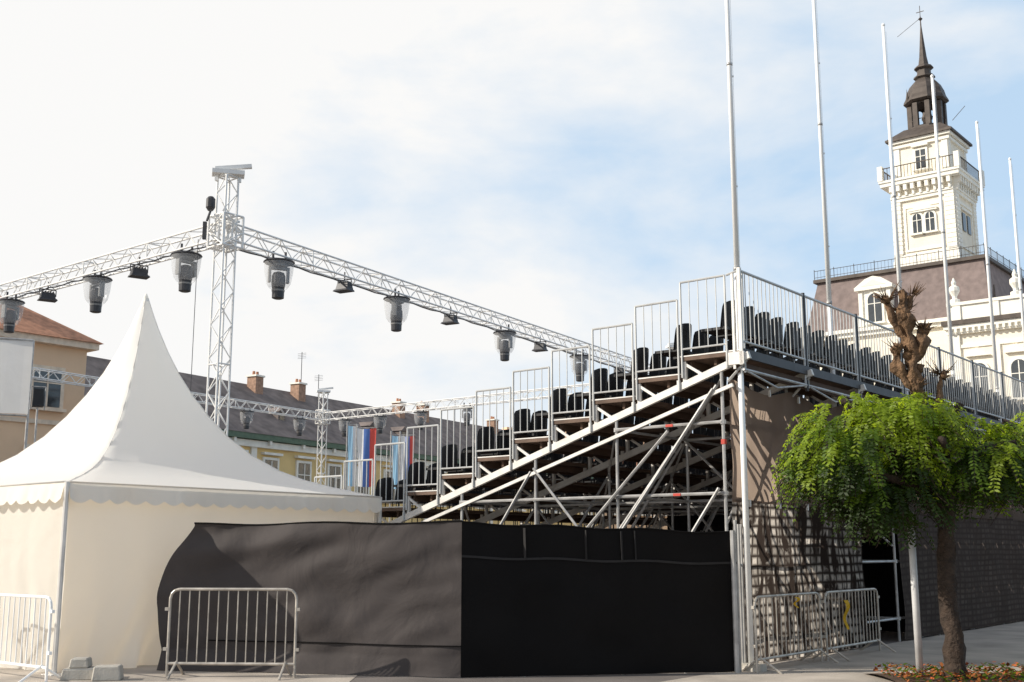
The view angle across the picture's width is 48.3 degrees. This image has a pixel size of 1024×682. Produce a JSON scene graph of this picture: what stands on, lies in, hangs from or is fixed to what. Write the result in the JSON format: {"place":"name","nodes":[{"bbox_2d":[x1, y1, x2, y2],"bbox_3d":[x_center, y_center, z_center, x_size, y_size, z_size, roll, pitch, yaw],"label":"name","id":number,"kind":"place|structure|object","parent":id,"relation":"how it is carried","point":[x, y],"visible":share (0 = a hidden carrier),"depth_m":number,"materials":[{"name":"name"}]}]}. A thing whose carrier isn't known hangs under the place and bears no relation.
{"place":"outdoors","nodes":[
{"label":"outdoors","id":0,"kind":"place"},
{"bbox_2d":[0,296,102,461],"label":"peach house","id":1,"kind":"structure","parent":0,"point":[59,347],"depth_m":52.20,"materials":[{"name":"paint"}]},
{"bbox_2d":[60,657,123,680],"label":"concrete block","id":2,"kind":"object","parent":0,"point":[80,668],"depth_m":14.23,"materials":[{"name":"grey concrete"}]},
{"bbox_2d":[0,665,356,681],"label":"pavement","id":3,"kind":"structure","parent":0,"point":[145,673],"depth_m":14.65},
{"bbox_2d":[0,593,60,681],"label":"crowd barrier","id":4,"kind":"object","parent":3,"relation":"on","point":[48,653],"visible":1,"depth_m":14.39,"materials":[{"name":"silver metal"}]},
{"bbox_2d":[0,294,381,675],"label":"marquee tent","id":5,"kind":"object","parent":3,"relation":"on","point":[126,472],"visible":0.6,"depth_m":16.51,"materials":[{"name":"fabric"}]},
{"bbox_2d":[163,588,300,679],"bbox_3d":[-3.597,3.744,14.658,1.770,1.133,0.617,-1,-10,4],"label":"crowd barrier","id":6,"kind":"object","parent":3,"relation":"on","point":[255,663],"visible":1,"depth_m":14.66,"materials":[{"name":"metal"}]},
{"bbox_2d":[157,520,741,677],"bbox_3d":[-0.964,3.384,15.177,7.987,2.000,1.071,-1,-10,4],"label":"black screen fence","id":7,"kind":"object","parent":3,"relation":"on","point":[456,598],"visible":0.96,"depth_m":15.06,"materials":[{"name":"fabric"}]},
{"bbox_2d":[0,0,1023,449],"label":"sky","id":8,"kind":"structure","parent":0,"point":[560,166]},
{"bbox_2d":[350,620,1023,681],"bbox_3d":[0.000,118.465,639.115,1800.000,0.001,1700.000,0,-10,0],"label":"ground","id":9,"kind":"structure","parent":0,"point":[888,637],"depth_m":14.57,"materials":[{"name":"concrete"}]},
{"bbox_2d":[0,337,34,448],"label":"stage banner","id":10,"kind":"object","parent":9,"relation":"on","point":[16,361],"visible":0.88,"depth_m":41.95,"materials":[{"name":"fabric"}]},
{"bbox_2d":[29,386,46,442],"bbox_3d":[-16.500,5.127,39.217,0.500,7.219,0.400,5,-11,-25],"label":"loudspeaker","id":11,"kind":"object","parent":9,"relation":"on","point":[38,399],"visible":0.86,"depth_m":39.63,"materials":[{"name":"black plastic"}]},
{"bbox_2d":[0,164,680,504],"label":"lighting truss rig","id":12,"kind":"object","parent":9,"relation":"on","point":[235,172],"visible":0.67,"depth_m":30.21,"materials":[{"name":"metal"}]},
{"bbox_2d":[0,292,24,332],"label":"moving head light","id":13,"kind":"object","parent":12,"relation":"hanging from","point":[11,318],"visible":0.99,"depth_m":32.75,"materials":[{"name":"white"}]},
{"bbox_2d":[37,282,57,302],"bbox_3d":[-12.869,-1.381,31.702,0.480,0.540,0.340,7,-12,-34],"label":"flood light","id":14,"kind":"object","parent":12,"relation":"hanging from","point":[45,296],"visible":0.94,"depth_m":31.63,"materials":[{"name":"metal"}]},
{"bbox_2d":[82,268,112,312],"bbox_3d":[-10.941,-1.320,30.120,0.760,1.170,0.760,-8,-13,38],"label":"moving head light","id":15,"kind":"object","parent":12,"relation":"hanging from","point":[96,294],"visible":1,"depth_m":29.96,"materials":[{"name":"white"}]},
{"bbox_2d":[128,257,149,279],"bbox_3d":[-9.446,-1.879,28.983,0.480,0.540,0.340,7,-12,-34],"label":"flood light","id":16,"kind":"object","parent":12,"relation":"hanging from","point":[136,272],"visible":0.97,"depth_m":28.91,"materials":[{"name":"metal"}]},
{"bbox_2d":[170,243,202,292],"bbox_3d":[-7.907,-1.760,27.710,0.760,1.170,0.760,-8,-13,38],"label":"moving head light","id":17,"kind":"object","parent":12,"relation":"hanging from","point":[185,273],"visible":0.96,"depth_m":27.56,"materials":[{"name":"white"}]},
{"bbox_2d":[240,406,253,428],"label":"moving head light","id":18,"kind":"object","parent":12,"relation":"hanging from","point":[246,420],"visible":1,"depth_m":58.89,"materials":[{"name":"white"}]},
{"bbox_2d":[263,251,294,299],"bbox_3d":[-5.790,-1.631,28.366,0.783,1.205,0.783,4,-11,-21],"label":"moving head light","id":19,"kind":"object","parent":12,"relation":"hanging from","point":[279,278],"visible":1,"depth_m":28.22,"materials":[{"name":"white"}]},
{"bbox_2d":[293,414,306,435],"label":"moving head light","id":20,"kind":"object","parent":12,"relation":"hanging from","point":[300,427],"visible":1,"depth_m":62.37,"materials":[{"name":"white"}]},
{"bbox_2d":[333,272,354,293],"bbox_3d":[-4.499,-1.587,30.580,0.480,0.540,0.340,-6,-12,28],"label":"flood light","id":21,"kind":"object","parent":12,"relation":"hanging from","point":[344,286],"visible":0.95,"depth_m":30.51,"materials":[{"name":"metal"}]},
{"bbox_2d":[338,415,351,436],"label":"moving head light","id":22,"kind":"object","parent":12,"relation":"hanging from","point":[343,428],"visible":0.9,"depth_m":62.85,"materials":[{"name":"white"}]},
{"bbox_2d":[373,412,386,433],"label":"moving head light","id":23,"kind":"object","parent":12,"relation":"hanging from","point":[379,424],"visible":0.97,"depth_m":61.17,"materials":[{"name":"white"}]},
{"bbox_2d":[383,289,409,331],"bbox_3d":[-3.286,-0.867,32.541,0.783,1.205,0.783,-2,-11,12],"label":"moving head light","id":24,"kind":"object","parent":12,"relation":"hanging from","point":[396,314],"visible":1,"depth_m":32.36,"materials":[{"name":"white"}]},
{"bbox_2d":[413,408,427,429],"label":"moving head light","id":25,"kind":"object","parent":12,"relation":"hanging from","point":[420,421],"visible":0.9,"depth_m":59.33,"materials":[{"name":"white"}]},
{"bbox_2d":[440,306,458,324],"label":"flood light","id":26,"kind":"object","parent":12,"relation":"hanging from","point":[450,319],"visible":0.95,"depth_m":34.84,"materials":[{"name":"metal"}]},
{"bbox_2d":[462,403,472,425],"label":"moving head light","id":27,"kind":"object","parent":12,"relation":"hanging from","point":[467,410],"visible":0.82,"depth_m":57.36,"materials":[{"name":"white"}]},
{"bbox_2d":[493,324,515,360],"bbox_3d":[-0.238,0.062,37.623,0.783,1.205,0.783,-7,-12,33],"label":"moving head light","id":28,"kind":"object","parent":12,"relation":"hanging from","point":[504,346],"visible":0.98,"depth_m":37.47,"materials":[{"name":"white"}]},
{"bbox_2d":[532,337,547,351],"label":"flood light","id":29,"kind":"object","parent":12,"relation":"hanging from","point":[540,347],"visible":0.94,"depth_m":39.60,"materials":[{"name":"metal"}]},
{"bbox_2d":[569,349,588,381],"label":"moving head light","id":30,"kind":"object","parent":12,"relation":"hanging from","point":[578,369],"visible":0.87,"depth_m":42.05,"materials":[{"name":"white"}]},
{"bbox_2d":[613,361,623,372],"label":"flood light","id":31,"kind":"object","parent":12,"relation":"hanging from","point":[620,369],"visible":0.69,"depth_m":45.05,"materials":[{"name":"metal"}]},
{"bbox_2d":[84,353,597,526],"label":"yellow town building","id":32,"kind":"structure","parent":9,"relation":"on","point":[275,441],"depth_m":78.10,"materials":[{"name":"paint"}]},
{"bbox_2d":[345,421,357,489],"bbox_3d":[-5.593,5.794,39.619,0.425,6.050,0.195,1,-10,-6],"label":"flag","id":33,"kind":"object","parent":9,"relation":"on","point":[351,438],"visible":0.8,"depth_m":39.97,"materials":[{"name":"fabric"}]},
{"bbox_2d":[354,424,376,491],"bbox_3d":[-5.034,5.770,39.067,0.745,5.900,0.195,-1,-10,6],"label":"flag","id":34,"kind":"object","parent":9,"relation":"on","point":[366,441],"visible":0.84,"depth_m":39.44,"materials":[{"name":"fabric"}]},
{"bbox_2d":[389,431,401,521],"bbox_3d":[-3.913,5.836,38.598,0.485,5.600,0.195,1,-10,-6],"label":"flag","id":35,"kind":"object","parent":9,"relation":"on","point":[394,439],"visible":0.55,"depth_m":38.92,"materials":[{"name":"fabric"}]},
{"bbox_2d":[399,431,412,480],"bbox_3d":[-3.539,5.782,38.161,0.535,5.550,0.195,-1,-10,6],"label":"flag","id":36,"kind":"object","parent":9,"relation":"on","point":[410,449],"visible":0.44,"depth_m":38.56,"materials":[{"name":"fabric"}]},
{"bbox_2d":[502,427,719,528],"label":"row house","id":37,"kind":"structure","parent":9,"relation":"on","point":[628,526],"depth_m":115.17,"materials":[{"name":"yellow paint"}]},
{"bbox_2d":[314,267,1023,658],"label":"grandstand","id":38,"kind":"object","parent":9,"relation":"on","point":[688,473],"visible":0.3,"depth_m":19.01,"materials":[{"name":"grey metal"}]},
{"bbox_2d":[667,379,1023,662],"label":"scaffold sheeting","id":39,"kind":"object","parent":38,"relation":"attached to","point":[805,553],"visible":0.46,"depth_m":18.32,"materials":[{"name":"black fabric"}]},
{"bbox_2d":[812,0,836,407],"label":"flagpole","id":40,"kind":"object","parent":9,"relation":"on","point":[823,192],"visible":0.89,"depth_m":20.13,"materials":[{"name":"white metal"}]},
{"bbox_2d":[881,23,908,394],"bbox_3d":[7.650,-0.514,22.461,0.097,12.290,0.097,-10,-14,44],"label":"flagpole","id":41,"kind":"object","parent":9,"relation":"on","point":[892,168],"visible":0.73,"depth_m":23.00,"materials":[{"name":"white metal"}]},
{"bbox_2d":[930,74,954,406],"bbox_3d":[9.459,-0.037,24.652,0.097,12.140,0.097,10,-14,-44],"label":"flagpole","id":42,"kind":"object","parent":9,"relation":"on","point":[948,307],"visible":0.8,"depth_m":25.07,"materials":[{"name":"white metal"}]},
{"bbox_2d":[975,121,1001,421],"bbox_3d":[11.431,0.476,27.042,0.097,11.990,0.097,-10,-14,44],"label":"flagpole","id":43,"kind":"object","parent":9,"relation":"on","point":[987,259],"visible":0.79,"depth_m":27.46,"materials":[{"name":"white metal"}]},
{"bbox_2d":[1008,157,1023,344],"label":"flagpole","id":44,"kind":"object","parent":9,"relation":"on","point":[1016,245],"visible":1,"depth_m":29.68,"materials":[{"name":"white metal"}]},
{"bbox_2d":[663,621,1023,681],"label":"pavement","id":45,"kind":"structure","parent":0,"point":[1000,644],"depth_m":16.77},
{"bbox_2d":[725,0,753,662],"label":"flagpole","id":46,"kind":"object","parent":45,"relation":"on","point":[747,559],"visible":0.86,"depth_m":16.09,"materials":[{"name":"silver metal"}]},
{"bbox_2d":[737,524,766,671],"bbox_3d":[3.119,3.485,15.587,0.600,1.950,0.200,-8,-13,38],"label":"site fence post","id":47,"kind":"object","parent":45,"relation":"on","point":[762,667],"visible":0.82,"depth_m":15.57,"materials":[{"name":"metal"}]},
{"bbox_2d":[742,592,838,673],"bbox_3d":[3.871,4.041,15.945,0.617,1.013,2.230,-8,-13,37],"label":"crowd barrier","id":48,"kind":"object","parent":45,"relation":"on","point":[765,658],"visible":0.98,"depth_m":15.87,"materials":[{"name":"metal"}]},
{"bbox_2d":[793,597,849,629],"bbox_3d":[4.536,3.977,16.666,0.058,0.530,1.854,-8,-13,38],"label":"yellow rag","id":49,"kind":"object","parent":48,"relation":"attached to","point":[847,603],"visible":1,"depth_m":17.28,"materials":[{"name":"fabric"}]},
{"bbox_2d":[811,588,895,660],"bbox_3d":[5.272,4.353,17.652,0.617,1.013,2.230,-8,-13,37],"label":"crowd barrier","id":50,"kind":"object","parent":45,"relation":"on","point":[834,647],"visible":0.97,"depth_m":17.63,"materials":[{"name":"metal"}]},
{"bbox_2d":[906,498,923,675],"bbox_3d":[5.100,3.040,14.489,0.200,2.430,0.200,0,-10,0],"label":"metal post","id":51,"kind":"object","parent":45,"relation":"on","point":[915,608],"visible":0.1,"depth_m":14.41,"materials":[{"name":"metal"}]},
{"bbox_2d":[865,661,1023,681],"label":"flower bed","id":52,"kind":"object","parent":45,"relation":"on","point":[935,673],"visible":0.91,"depth_m":13.97,"materials":[{"name":"green plant"}]},
{"bbox_2d":[770,282,1023,679],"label":"robinia tree","id":53,"kind":"object","parent":52,"relation":"on","point":[914,452],"visible":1,"depth_m":13.98,"materials":[{"name":"green plant"}]},
{"bbox_2d":[977,411,1023,451],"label":"robinia tree","id":54,"kind":"object","parent":45,"relation":"on","point":[1004,421],"visible":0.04,"depth_m":17.52,"materials":[{"name":"green plant"}]},
{"bbox_2d":[808,6,1023,403],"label":"town hall","id":55,"kind":"structure","parent":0,"point":[918,219],"depth_m":97.53,"materials":[{"name":"beige paint"}]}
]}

